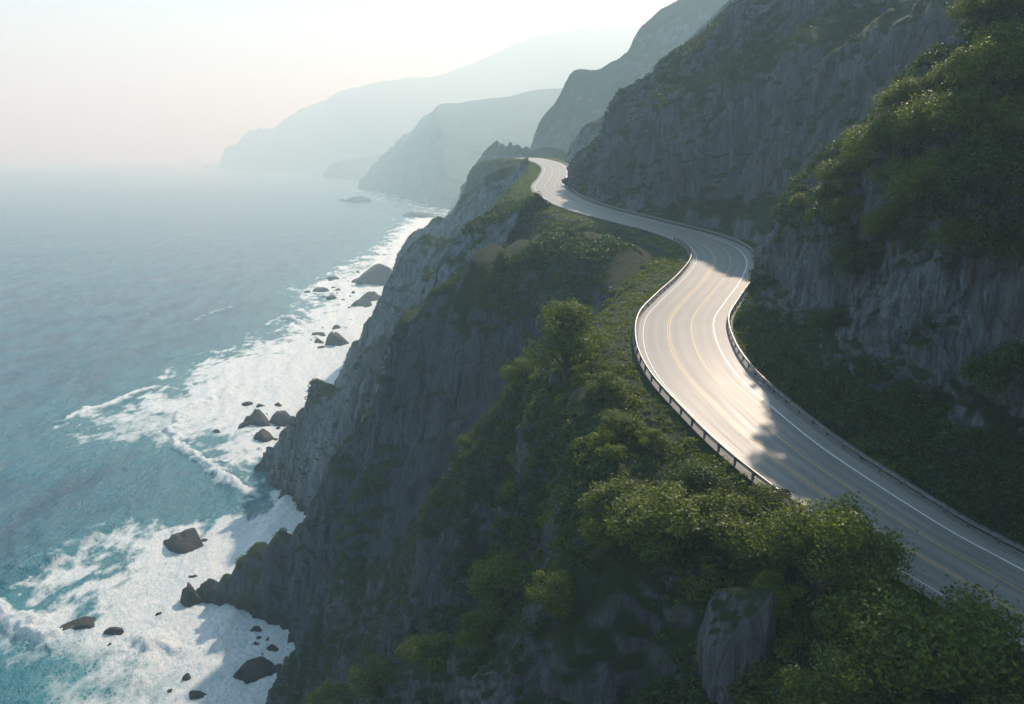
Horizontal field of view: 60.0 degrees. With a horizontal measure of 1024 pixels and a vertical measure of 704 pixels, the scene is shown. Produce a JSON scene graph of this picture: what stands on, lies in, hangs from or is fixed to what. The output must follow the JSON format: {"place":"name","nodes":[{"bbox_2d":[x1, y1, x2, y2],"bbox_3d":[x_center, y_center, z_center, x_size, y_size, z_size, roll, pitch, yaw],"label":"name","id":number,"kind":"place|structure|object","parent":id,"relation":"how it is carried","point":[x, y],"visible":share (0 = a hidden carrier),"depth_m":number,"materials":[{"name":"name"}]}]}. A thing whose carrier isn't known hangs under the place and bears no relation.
{"place":"outdoors","nodes":[
{"label":"outdoors","id":0,"kind":"place"},
{"bbox_2d":[0,152,450,703],"bbox_3d":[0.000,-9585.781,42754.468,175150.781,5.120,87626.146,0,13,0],"label":"sea","id":1,"kind":"structure","parent":0,"point":[163,315],"depth_m":506.38,"materials":[{"name":"liquid"}]},
{"bbox_2d":[59,616,95,630],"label":"sea rock","id":2,"kind":"object","parent":1,"relation":"in","point":[84,622],"visible":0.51,"depth_m":246.24,"materials":[{"name":"stone"}]},
{"bbox_2d":[103,626,123,634],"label":"sea rock","id":3,"kind":"object","parent":1,"relation":"in","point":[114,630],"visible":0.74,"depth_m":243.81,"materials":[{"name":"stone"}]},
{"bbox_2d":[163,527,202,553],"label":"sea rock","id":4,"kind":"object","parent":1,"relation":"in","point":[186,541],"visible":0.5,"depth_m":296.08,"materials":[{"name":"stone"}]},
{"bbox_2d":[182,673,190,680],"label":"sea rock","id":5,"kind":"object","parent":1,"relation":"in","point":[186,677],"visible":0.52,"depth_m":222.37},
{"bbox_2d":[180,582,202,606],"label":"sea rock","id":6,"kind":"object","parent":1,"relation":"in","point":[190,597],"visible":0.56,"depth_m":259.29,"materials":[{"name":"stone"}]},
{"bbox_2d":[189,690,206,699],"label":"sea rock","id":7,"kind":"object","parent":1,"relation":"in","point":[193,694],"visible":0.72,"depth_m":214.65,"materials":[{"name":"stone"}]},
{"bbox_2d":[196,578,218,598],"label":"sea rock","id":8,"kind":"object","parent":1,"relation":"in","point":[208,586],"visible":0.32,"depth_m":263.21,"materials":[{"name":"stone"}]},
{"bbox_2d":[238,421,249,428],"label":"sea rock","id":9,"kind":"object","parent":1,"relation":"in","point":[243,424],"visible":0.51,"depth_m":424.37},
{"bbox_2d":[241,401,252,405],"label":"sea rock","id":10,"kind":"object","parent":1,"relation":"in","point":[247,403],"visible":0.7,"depth_m":463.14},
{"bbox_2d":[233,656,273,683],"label":"sea rock","id":11,"kind":"object","parent":1,"relation":"in","point":[253,670],"visible":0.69,"depth_m":224.68,"materials":[{"name":"stone"}]},
{"bbox_2d":[250,626,261,631],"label":"sea rock","id":12,"kind":"object","parent":1,"relation":"in","point":[256,629],"visible":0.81,"depth_m":245.46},
{"bbox_2d":[243,409,269,426],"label":"sea rock","id":13,"kind":"object","parent":1,"relation":"in","point":[257,417],"visible":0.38,"depth_m":427.29,"materials":[{"name":"stone"}]},
{"bbox_2d":[253,428,273,441],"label":"sea rock","id":14,"kind":"object","parent":1,"relation":"in","point":[262,435],"visible":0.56,"depth_m":406.48,"materials":[{"name":"stone"}]},
{"bbox_2d":[266,644,278,651],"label":"sea rock","id":15,"kind":"object","parent":1,"relation":"in","point":[272,647],"visible":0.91,"depth_m":236.27,"materials":[{"name":"stone"}]},
{"bbox_2d":[271,663,281,672],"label":"sea rock","id":16,"kind":"object","parent":1,"relation":"in","point":[276,668],"visible":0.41,"depth_m":225.96,"materials":[{"name":"stone"}]},
{"bbox_2d":[269,410,289,426],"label":"sea rock","id":17,"kind":"object","parent":1,"relation":"in","point":[280,418],"visible":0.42,"depth_m":430.89,"materials":[{"name":"stone"}]},
{"bbox_2d":[288,633,294,642],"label":"sea rock","id":18,"kind":"object","parent":1,"relation":"in","point":[291,637],"visible":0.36,"depth_m":239.28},
{"bbox_2d":[312,332,325,335],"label":"sea rock","id":19,"kind":"object","parent":1,"relation":"in","point":[319,333],"visible":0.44,"depth_m":636.18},
{"bbox_2d":[314,338,323,342],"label":"sea rock","id":20,"kind":"object","parent":1,"relation":"in","point":[317,340],"visible":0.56,"depth_m":611.93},
{"bbox_2d":[312,287,328,291],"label":"sea rock","id":21,"kind":"object","parent":1,"relation":"in","point":[321,289],"visible":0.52,"depth_m":832.86,"materials":[{"name":"stone"}]},
{"bbox_2d":[326,295,336,299],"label":"sea rock","id":22,"kind":"object","parent":1,"relation":"in","point":[330,297],"visible":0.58,"depth_m":792.99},
{"bbox_2d":[326,276,339,279],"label":"sea rock","id":23,"kind":"object","parent":1,"relation":"in","point":[333,277],"visible":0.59,"depth_m":915.04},
{"bbox_2d":[325,332,348,345],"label":"sea rock","id":24,"kind":"object","parent":1,"relation":"in","point":[335,339],"visible":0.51,"depth_m":605.34,"materials":[{"name":"stone"}]},
{"bbox_2d":[344,196,371,201],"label":"sea rock","id":25,"kind":"object","parent":1,"relation":"in","point":[358,199],"visible":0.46,"depth_m":2284.37,"materials":[{"name":"stone"}]},
{"bbox_2d":[351,297,371,307],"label":"sea rock","id":26,"kind":"object","parent":1,"relation":"in","point":[363,302],"visible":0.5,"depth_m":755.83,"materials":[{"name":"stone"}]},
{"bbox_2d":[361,291,380,300],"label":"sea rock","id":27,"kind":"object","parent":1,"relation":"in","point":[373,296],"visible":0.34,"depth_m":787.03,"materials":[{"name":"stone"}]},
{"bbox_2d":[356,264,391,284],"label":"sea rock","id":28,"kind":"object","parent":1,"relation":"in","point":[377,274],"visible":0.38,"depth_m":876.61,"materials":[{"name":"stone"}]},
{"bbox_2d":[400,211,414,216],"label":"sea rock","id":29,"kind":"object","parent":1,"relation":"in","point":[409,214],"visible":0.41,"depth_m":1776.89,"materials":[{"name":"stone"}]},
{"bbox_2d":[414,212,435,217],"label":"sea rock","id":30,"kind":"object","parent":1,"relation":"in","point":[422,214],"visible":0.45,"depth_m":1761.97,"materials":[{"name":"stone"}]},
{"bbox_2d":[265,542,404,703],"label":"cliff","id":31,"kind":"structure","parent":0,"point":[293,671],"depth_m":197.92,"materials":[{"name":"stone"}]},
{"bbox_2d":[283,555,395,703],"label":"ground cover","id":32,"kind":"object","parent":31,"relation":"on","point":[369,570],"visible":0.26,"depth_m":196.20,"materials":[{"name":"green plant"}]},
{"bbox_2d":[0,0,676,151],"label":"sky","id":33,"kind":"structure","parent":0,"point":[76,75],"materials":[{"name":"white"}]},
{"bbox_2d":[322,153,383,179],"bbox_3d":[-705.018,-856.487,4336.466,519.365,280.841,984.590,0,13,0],"label":"mountain","id":34,"kind":"structure","parent":0,"point":[358,168],"depth_m":4234.60,"materials":[{"name":"stone"}]},
{"bbox_2d":[334,233,459,387],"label":"cliff","id":35,"kind":"structure","parent":0,"point":[420,257],"depth_m":369.95,"materials":[{"name":"stone"}]},
{"bbox_2d":[254,193,547,514],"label":"cliff","id":36,"kind":"structure","parent":0,"point":[306,441],"depth_m":323.85,"materials":[{"name":"stone"}]},
{"bbox_2d":[266,191,552,510],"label":"ground cover","id":37,"kind":"object","parent":36,"relation":"on","point":[504,209],"visible":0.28,"depth_m":267.96,"materials":[{"name":"green plant"}]},
{"bbox_2d":[217,25,641,171],"bbox_3d":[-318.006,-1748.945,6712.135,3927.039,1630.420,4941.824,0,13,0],"label":"mountain","id":38,"kind":"structure","parent":0,"point":[376,118],"depth_m":6133.08,"materials":[{"name":"stone"}]},
{"bbox_2d":[202,231,660,649],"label":"cliff","id":39,"kind":"structure","parent":0,"point":[417,421],"depth_m":201.99,"materials":[{"name":"stone"}]},
{"bbox_2d":[204,227,644,618],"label":"ground cover","id":40,"kind":"object","parent":39,"relation":"on","point":[546,239],"visible":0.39,"depth_m":191.63,"materials":[{"name":"green plant"}]},
{"bbox_2d":[609,288,616,295],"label":"shrub","id":41,"kind":"object","parent":39,"relation":"on","point":[613,291],"visible":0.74,"depth_m":178.40,"materials":[{"name":"green plant"}]},
{"bbox_2d":[348,371,533,685],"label":"cliff","id":42,"kind":"structure","parent":0,"point":[428,573],"depth_m":146.65,"materials":[{"name":"stone"}]},
{"bbox_2d":[345,347,552,687],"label":"ground cover","id":43,"kind":"object","parent":42,"relation":"on","point":[507,392],"visible":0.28,"depth_m":144.09,"materials":[{"name":"green plant"}]},
{"bbox_2d":[454,428,481,449],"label":"shrub","id":44,"kind":"object","parent":42,"relation":"on","point":[463,441],"visible":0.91,"depth_m":150.81,"materials":[{"name":"green plant"}]},
{"bbox_2d":[498,357,535,386],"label":"shrub","id":45,"kind":"object","parent":42,"relation":"on","point":[517,369],"visible":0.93,"depth_m":142.52,"materials":[{"name":"green plant"}]},
{"bbox_2d":[359,157,528,340],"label":"cliff","id":46,"kind":"structure","parent":0,"point":[480,198],"depth_m":429.42,"materials":[{"name":"stone"}]},
{"bbox_2d":[358,88,562,208],"bbox_3d":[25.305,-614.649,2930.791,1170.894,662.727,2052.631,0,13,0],"label":"mountain","id":47,"kind":"structure","parent":0,"point":[432,157],"depth_m":2543.03,"materials":[{"name":"stone"}]},
{"bbox_2d":[336,531,668,703],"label":"cliff","id":48,"kind":"structure","parent":0,"point":[606,669],"depth_m":79.88,"materials":[{"name":"stone"}]},
{"bbox_2d":[302,677,351,703],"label":"shrub","id":49,"kind":"object","parent":48,"relation":"on","point":[327,691],"visible":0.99,"depth_m":138.25,"materials":[{"name":"green plant"}]},
{"bbox_2d":[345,652,397,702],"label":"shrub","id":50,"kind":"object","parent":48,"relation":"on","point":[374,664],"visible":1,"depth_m":125.98,"materials":[{"name":"green plant"}]},
{"bbox_2d":[393,631,452,676],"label":"shrub","id":51,"kind":"object","parent":48,"relation":"on","point":[426,644],"visible":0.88,"depth_m":113.97,"materials":[{"name":"green plant"}]},
{"bbox_2d":[452,608,502,651],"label":"shrub","id":52,"kind":"object","parent":48,"relation":"on","point":[480,624],"visible":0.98,"depth_m":97.52,"materials":[{"name":"green plant"}]},
{"bbox_2d":[458,647,521,703],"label":"rock outcrop","id":53,"kind":"object","parent":48,"relation":"on","point":[495,681],"visible":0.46,"depth_m":84.97,"materials":[{"name":"stone"}]},
{"bbox_2d":[463,549,532,611],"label":"shrub","id":54,"kind":"object","parent":48,"relation":"on","point":[489,578],"visible":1,"depth_m":99.00,"materials":[{"name":"green plant"}]},
{"bbox_2d":[335,530,669,703],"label":"ground cover","id":55,"kind":"object","parent":48,"relation":"on","point":[584,557],"visible":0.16,"depth_m":84.04,"materials":[{"name":"green plant"}]},
{"bbox_2d":[524,569,577,621],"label":"shrub","id":56,"kind":"object","parent":48,"relation":"on","point":[558,586],"visible":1,"depth_m":81.55,"materials":[{"name":"green plant"}]},
{"bbox_2d":[576,507,627,550],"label":"shrub","id":57,"kind":"object","parent":48,"relation":"on","point":[591,523],"visible":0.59,"depth_m":81.70,"materials":[{"name":"green plant"}]},
{"bbox_2d":[574,472,673,528],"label":"shrub","id":58,"kind":"object","parent":48,"relation":"on","point":[607,495],"visible":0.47,"depth_m":84.06,"materials":[{"name":"green plant"}]},
{"bbox_2d":[444,140,565,217],"bbox_3d":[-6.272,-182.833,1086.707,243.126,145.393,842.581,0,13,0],"label":"cliff","id":59,"kind":"structure","parent":0,"point":[496,149],"depth_m":809.90,"materials":[{"name":"stone"}]},
{"bbox_2d":[530,0,728,153],"bbox_3d":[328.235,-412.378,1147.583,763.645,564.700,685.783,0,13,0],"label":"mountain","id":60,"kind":"structure","parent":0,"point":[585,97],"depth_m":949.18,"materials":[{"name":"stone"}]},
{"bbox_2d":[563,0,733,162],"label":"hill","id":61,"kind":"structure","parent":0,"point":[587,133],"depth_m":455.04,"materials":[{"name":"stone"}]},
{"bbox_2d":[463,158,1023,703],"bbox_3d":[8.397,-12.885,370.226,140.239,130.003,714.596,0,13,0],"label":"terrain","id":62,"kind":"structure","parent":0,"point":[687,618],"depth_m":96.15,"materials":[{"name":"plant"}]},
{"bbox_2d":[507,294,612,383],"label":"tree","id":63,"kind":"object","parent":62,"relation":"on","point":[570,320],"visible":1,"depth_m":115.49,"materials":[{"name":"green plant"}]},
{"bbox_2d":[580,370,629,399],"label":"shrub","id":64,"kind":"object","parent":62,"relation":"on","point":[610,381],"visible":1,"depth_m":105.72,"materials":[{"name":"green plant"}]},
{"bbox_2d":[464,157,750,293],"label":"ground cover","id":65,"kind":"object","parent":62,"relation":"on","point":[552,208],"visible":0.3,"depth_m":252.66,"materials":[{"name":"green plant"}]},
{"bbox_2d":[594,443,628,463],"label":"shrub","id":66,"kind":"object","parent":62,"relation":"on","point":[612,453],"visible":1,"depth_m":91.44,"materials":[{"name":"green plant"}]},
{"bbox_2d":[598,407,649,442],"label":"shrub","id":67,"kind":"object","parent":62,"relation":"on","point":[614,418],"visible":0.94,"depth_m":95.95,"materials":[{"name":"green plant"}]},
{"bbox_2d":[633,427,672,450],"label":"shrub","id":68,"kind":"object","parent":62,"relation":"on","point":[658,437],"visible":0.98,"depth_m":93.53,"materials":[{"name":"green plant"}]},
{"bbox_2d":[601,480,720,564],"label":"shrub","id":69,"kind":"object","parent":62,"relation":"on","point":[666,513],"visible":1,"depth_m":76.76,"materials":[{"name":"green plant"}]},
{"bbox_2d":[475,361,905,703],"bbox_3d":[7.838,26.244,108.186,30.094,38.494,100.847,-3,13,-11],"label":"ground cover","id":70,"kind":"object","parent":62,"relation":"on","point":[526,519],"visible":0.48,"depth_m":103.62,"materials":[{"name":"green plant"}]},
{"bbox_2d":[479,294,912,703],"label":"ground cover","id":71,"kind":"object","parent":62,"relation":"on","point":[799,625],"visible":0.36,"depth_m":85.34,"materials":[{"name":"green plant"}]},
{"bbox_2d":[662,458,738,500],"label":"shrub","id":72,"kind":"object","parent":62,"relation":"on","point":[698,477],"visible":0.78,"depth_m":82.47,"materials":[{"name":"green plant"}]},
{"bbox_2d":[675,482,782,565],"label":"shrub","id":73,"kind":"object","parent":62,"relation":"on","point":[729,536],"visible":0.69,"depth_m":74.71,"materials":[{"name":"green plant"}]},
{"bbox_2d":[696,587,776,703],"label":"rock outcrop","id":74,"kind":"object","parent":62,"relation":"on","point":[737,627],"visible":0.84,"depth_m":67.21,"materials":[{"name":"stone"}]},
{"bbox_2d":[470,157,1023,703],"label":"ground cover","id":75,"kind":"object","parent":62,"relation":"on","point":[628,293],"visible":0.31,"depth_m":103.04,"materials":[{"name":"green plant"}]},
{"bbox_2d":[721,481,799,532],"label":"shrub","id":76,"kind":"object","parent":62,"relation":"on","point":[756,491],"visible":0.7,"depth_m":77.98,"materials":[{"name":"green plant"}]},
{"bbox_2d":[750,562,808,621],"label":"shrub","id":77,"kind":"object","parent":62,"relation":"on","point":[766,580],"visible":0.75,"depth_m":69.22,"materials":[{"name":"green plant"}]},
{"bbox_2d":[758,637,899,703],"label":"tree","id":78,"kind":"object","parent":62,"relation":"on","point":[849,669],"visible":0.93,"depth_m":59.76,"materials":[{"name":"green plant"}]},
{"bbox_2d":[743,491,924,600],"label":"tree","id":79,"kind":"object","parent":62,"relation":"on","point":[795,535],"visible":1,"depth_m":68.22,"materials":[{"name":"green plant"}]},
{"bbox_2d":[796,668,940,703],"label":"tree","id":80,"kind":"object","parent":62,"relation":"on","point":[900,699],"visible":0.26,"depth_m":59.61,"materials":[{"name":"green plant"}]},
{"bbox_2d":[803,558,1023,703],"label":"tree","id":81,"kind":"object","parent":62,"relation":"on","point":[915,649],"visible":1,"depth_m":59.17,"materials":[{"name":"green plant"}]},
{"bbox_2d":[937,625,1023,703],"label":"tree","id":82,"kind":"object","parent":62,"relation":"on","point":[1000,693],"visible":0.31,"depth_m":57.69,"materials":[{"name":"green plant"}]},
{"bbox_2d":[561,0,970,247],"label":"cliff","id":83,"kind":"structure","parent":0,"point":[710,131],"depth_m":228.14,"materials":[{"name":"stone"}]},
{"bbox_2d":[574,0,898,231],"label":"ground cover","id":84,"kind":"object","parent":83,"relation":"on","point":[751,50],"visible":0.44,"depth_m":238.05,"materials":[{"name":"green plant"}]},
{"bbox_2d":[519,158,1023,650],"bbox_3d":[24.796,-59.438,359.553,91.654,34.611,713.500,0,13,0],"label":"road","id":85,"kind":"structure","parent":0,"point":[712,383],"depth_m":98.82,"materials":[{"name":"asphalt"}]},
{"bbox_2d":[634,237,805,509],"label":"guardrail","id":86,"kind":"object","parent":85,"relation":"on","point":[752,471],"visible":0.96,"depth_m":101.22,"materials":[{"name":"metal"}]},
{"bbox_2d":[550,158,1023,551],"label":"guardrail","id":87,"kind":"object","parent":85,"relation":"on","point":[968,520],"visible":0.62,"depth_m":95.56,"materials":[{"name":"metal"}]},
{"bbox_2d":[740,1,1023,537],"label":"cliff","id":88,"kind":"structure","parent":0,"point":[912,288],"depth_m":98.72,"materials":[{"name":"stone"}]},
{"bbox_2d":[774,235,784,248],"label":"shrub","id":89,"kind":"object","parent":88,"relation":"on","point":[776,238],"visible":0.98,"depth_m":142.32,"materials":[{"name":"green plant"}]},
{"bbox_2d":[786,191,816,213],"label":"shrub","id":90,"kind":"object","parent":88,"relation":"on","point":[802,199],"visible":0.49,"depth_m":129.44,"materials":[{"name":"green plant"}]},
{"bbox_2d":[805,179,843,215],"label":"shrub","id":91,"kind":"object","parent":88,"relation":"on","point":[823,192],"visible":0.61,"depth_m":117.01,"materials":[{"name":"green plant"}]},
{"bbox_2d":[805,306,851,334],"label":"shrub","id":92,"kind":"object","parent":88,"relation":"on","point":[831,317],"visible":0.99,"depth_m":110.88,"materials":[{"name":"green plant"}]},
{"bbox_2d":[812,149,874,209],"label":"tree","id":93,"kind":"object","parent":88,"relation":"on","point":[832,169],"visible":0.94,"depth_m":113.70,"materials":[{"name":"green plant"}]},
{"bbox_2d":[824,194,863,248],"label":"tree","id":94,"kind":"object","parent":88,"relation":"on","point":[837,205],"visible":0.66,"depth_m":114.55,"materials":[{"name":"green plant"}]},
{"bbox_2d":[839,122,867,154],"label":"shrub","id":95,"kind":"object","parent":88,"relation":"on","point":[851,128],"visible":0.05,"depth_m":116.57,"materials":[{"name":"green plant"}]},
{"bbox_2d":[821,229,886,284],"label":"tree","id":96,"kind":"object","parent":88,"relation":"on","point":[858,266],"visible":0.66,"depth_m":113.96,"materials":[{"name":"green plant"}]},
{"bbox_2d":[733,256,1023,541],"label":"ground cover","id":97,"kind":"object","parent":88,"relation":"on","point":[785,362],"visible":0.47,"depth_m":94.79,"materials":[{"name":"green plant"}]},
{"bbox_2d":[837,107,926,165],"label":"bush","id":98,"kind":"object","parent":88,"relation":"on","point":[877,130],"visible":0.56,"depth_m":106.24,"materials":[{"name":"green plant"}]},
{"bbox_2d":[751,2,1023,373],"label":"ground cover","id":99,"kind":"object","parent":88,"relation":"on","point":[836,146],"visible":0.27,"depth_m":101.97,"materials":[{"name":"green plant"}]},
{"bbox_2d":[858,200,919,268],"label":"tree","id":100,"kind":"object","parent":88,"relation":"on","point":[882,218],"visible":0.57,"depth_m":103.93,"materials":[{"name":"green plant"}]},
{"bbox_2d":[863,151,914,188],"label":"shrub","id":101,"kind":"object","parent":88,"relation":"on","point":[899,158],"visible":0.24,"depth_m":106.06,"materials":[{"name":"green plant"}]},
{"bbox_2d":[869,72,939,117],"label":"tree","id":102,"kind":"object","parent":88,"relation":"on","point":[899,93],"visible":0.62,"depth_m":104.65,"materials":[{"name":"green plant"}]},
{"bbox_2d":[885,78,1002,149],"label":"tree","id":103,"kind":"object","parent":88,"relation":"on","point":[954,114],"visible":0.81,"depth_m":94.01,"materials":[{"name":"green plant"}]},
{"bbox_2d":[925,55,984,91],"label":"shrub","id":104,"kind":"object","parent":88,"relation":"on","point":[939,76],"visible":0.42,"depth_m":99.47,"materials":[{"name":"green plant"}]},
{"bbox_2d":[948,43,985,80],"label":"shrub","id":105,"kind":"object","parent":88,"relation":"on","point":[963,48],"visible":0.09,"depth_m":97.72,"materials":[{"name":"green plant"}]},
{"bbox_2d":[942,0,1010,35],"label":"tree","id":106,"kind":"object","parent":88,"relation":"on","point":[968,8],"visible":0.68,"depth_m":97.92,"materials":[{"name":"green plant"}]},
{"bbox_2d":[933,21,1023,121],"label":"tree","id":107,"kind":"object","parent":88,"relation":"on","point":[994,55],"visible":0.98,"depth_m":88.46,"materials":[{"name":"green plant"}]},
{"bbox_2d":[955,335,1023,404],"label":"shrub","id":108,"kind":"object","parent":88,"relation":"on","point":[1008,358],"visible":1,"depth_m":86.89,"materials":[{"name":"green plant"}]},
{"bbox_2d":[975,0,1023,22],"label":"tree","id":109,"kind":"object","parent":88,"relation":"on","point":[990,4],"visible":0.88,"depth_m":93.16,"materials":[{"name":"green plant"}]}
]}

